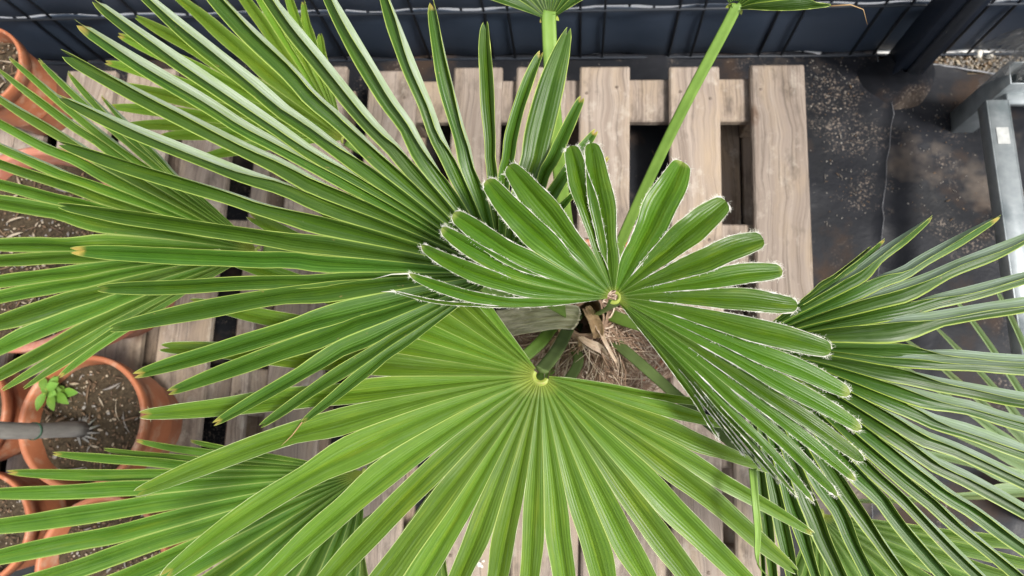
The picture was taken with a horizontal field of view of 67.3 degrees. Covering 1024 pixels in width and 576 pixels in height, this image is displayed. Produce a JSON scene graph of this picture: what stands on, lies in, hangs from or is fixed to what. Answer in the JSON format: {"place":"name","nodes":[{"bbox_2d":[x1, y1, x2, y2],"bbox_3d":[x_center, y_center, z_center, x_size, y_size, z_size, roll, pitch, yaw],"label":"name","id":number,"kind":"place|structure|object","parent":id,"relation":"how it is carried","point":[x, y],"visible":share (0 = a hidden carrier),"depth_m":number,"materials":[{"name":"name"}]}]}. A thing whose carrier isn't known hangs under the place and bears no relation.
{"place":"outdoors","nodes":[
{"label":"outdoors","id":0,"kind":"place"},
{"bbox_2d":[0,50,893,575],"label":"ground foil","id":1,"kind":"object","parent":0,"point":[842,236],"visible":0.16,"depth_m":1.70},
{"bbox_2d":[0,66,356,575],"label":"wooden pallet","id":2,"kind":"object","parent":1,"relation":"on","point":[137,352],"visible":0.07,"depth_m":1.59,"materials":[{"name":"brown wood"}]},
{"bbox_2d":[0,372,32,460],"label":"terracotta pot","id":3,"kind":"object","parent":2,"relation":"on","point":[12,399],"visible":0.48,"depth_m":1.43,"materials":[{"name":"ceramic"}]},
{"bbox_2d":[9,565,34,575],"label":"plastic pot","id":4,"kind":"object","parent":2,"relation":"on","point":[25,571],"visible":0.1,"depth_m":1.46,"materials":[{"name":"grey plastic"}]},
{"bbox_2d":[0,28,71,135],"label":"terracotta pot","id":5,"kind":"object","parent":2,"relation":"on","point":[12,47],"visible":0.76,"depth_m":1.56,"materials":[{"name":"ceramic"}]},
{"bbox_2d":[0,472,83,575],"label":"terracotta pot","id":6,"kind":"object","parent":2,"relation":"on","point":[10,508],"visible":0.48,"depth_m":1.37,"materials":[{"name":"ceramic"}]},
{"bbox_2d":[0,147,175,353],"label":"terracotta pot","id":7,"kind":"object","parent":2,"relation":"on","point":[13,224],"visible":0.19,"depth_m":1.36,"materials":[{"name":"ceramic"}]},
{"bbox_2d":[18,355,181,484],"bbox_3d":[-0.748,0.255,1.450,0.234,0.206,0.235,1,79,5],"label":"terracotta pot","id":8,"kind":"object","parent":2,"relation":"on","point":[114,397],"visible":0.73,"depth_m":1.39,"materials":[{"name":"ceramic"}]},
{"bbox_2d":[0,415,99,445],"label":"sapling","id":9,"kind":"object","parent":8,"relation":"on","point":[83,428],"visible":1,"depth_m":1.28,"materials":[{"name":"grey plant"}]},
{"bbox_2d":[35,376,77,410],"bbox_3d":[-0.816,0.189,1.382,0.060,0.064,0.066,1,79,5],"label":"seedling","id":10,"kind":"object","parent":8,"relation":"on","point":[53,391],"visible":0.99,"depth_m":1.36,"materials":[{"name":"green plant"}]},
{"bbox_2d":[34,496,196,575],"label":"terracotta pot","id":11,"kind":"object","parent":2,"relation":"on","point":[47,562],"visible":0.2,"depth_m":1.34,"materials":[{"name":"ceramic"}]},
{"bbox_2d":[355,418,779,575],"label":"wooden pallet","id":12,"kind":"object","parent":1,"relation":"on","point":[739,547],"visible":0.09,"depth_m":1.44,"materials":[{"name":"brown wood"}]},
{"bbox_2d":[347,65,814,407],"bbox_3d":[0.141,-0.112,1.621,0.913,0.139,0.700,1,79,5],"label":"wooden pallet","id":13,"kind":"object","parent":1,"relation":"on","point":[760,112],"visible":0.3,"depth_m":1.58,"materials":[{"name":"brown wood"}]},
{"bbox_2d":[585,239,663,380],"bbox_3d":[0.155,0.068,1.378,0.256,0.266,0.256,1,79,5],"label":"terracotta pot","id":14,"kind":"object","parent":13,"relation":"on","point":[588,241],"visible":0.01,"depth_m":1.26,"materials":[{"name":"ceramic"}]},
{"bbox_2d":[0,0,1023,575],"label":"fan palm","id":15,"kind":"object","parent":14,"relation":"in","point":[572,348],"visible":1,"depth_m":0.76,"materials":[{"name":"green plant"}]},
{"bbox_2d":[599,56,994,379],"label":"dirt crumbs","id":16,"kind":"object","parent":1,"relation":"on","point":[855,134],"visible":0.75,"depth_m":1.68,"materials":[{"name":"brown soil"}]},
{"bbox_2d":[0,0,1023,53],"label":"wall","id":17,"kind":"structure","parent":0,"point":[878,51],"depth_m":1.79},
{"bbox_2d":[0,0,1023,64],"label":"privacy fence","id":18,"kind":"object","parent":17,"relation":"on","point":[691,29],"visible":0.52,"depth_m":1.66,"materials":[{"name":"blue metal"}]},
{"bbox_2d":[872,59,1023,575],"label":"ground foil","id":19,"kind":"object","parent":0,"point":[960,161],"visible":0.1,"depth_m":1.64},
{"bbox_2d":[871,56,893,518],"bbox_3d":[0.724,0.632,1.486,0.055,0.019,2.380,3,79,6],"label":"foil edge","id":20,"kind":"object","parent":19,"relation":"on","point":[883,220],"visible":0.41,"depth_m":1.65,"materials":[{"name":"black plastic"}]},
{"bbox_2d":[857,0,991,109],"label":"fence post","id":21,"kind":"object","parent":19,"relation":"on","point":[901,75],"visible":1,"depth_m":1.58,"materials":[{"name":"metal"}]},
{"bbox_2d":[858,293,1023,520],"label":"fan palm","id":22,"kind":"object","parent":19,"relation":"on","point":[1012,489],"visible":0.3,"depth_m":1.24,"materials":[{"name":"green plant"}]},
{"bbox_2d":[950,61,1023,354],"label":"steel frame","id":23,"kind":"object","parent":19,"relation":"on","point":[986,105],"visible":0.94,"depth_m":1.44,"materials":[{"name":"silver metal"}]},
{"bbox_2d":[933,51,1023,75],"bbox_3d":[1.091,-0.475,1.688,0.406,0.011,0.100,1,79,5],"label":"gravel","id":24,"kind":"structure","parent":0,"point":[968,62],"depth_m":1.70,"materials":[{"name":"grey gravel"}]},
{"bbox_2d":[933,63,994,74],"bbox_3d":[1.070,-0.466,1.681,0.363,0.004,0.006,12,80,7],"label":"foil edge","id":25,"kind":"object","parent":24,"relation":"on","point":[957,67],"visible":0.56,"depth_m":1.69,"materials":[{"name":"silver metal"}]},
{"bbox_2d":[975,49,982,57],"bbox_3d":[1.030,-0.517,1.696,0.016,0.014,0.019,38,84,11],"label":"pebble","id":26,"kind":"object","parent":24,"relation":"on","point":[979,52],"visible":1,"depth_m":1.69,"materials":[{"name":"white stone"}]},
{"bbox_2d":[985,54,993,58],"bbox_3d":[1.052,-0.511,1.693,0.020,0.012,0.012,-14,78,2],"label":"pebble","id":27,"kind":"object","parent":24,"relation":"on","point":[988,56],"visible":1,"depth_m":1.69,"materials":[{"name":"white stone"}]}
]}

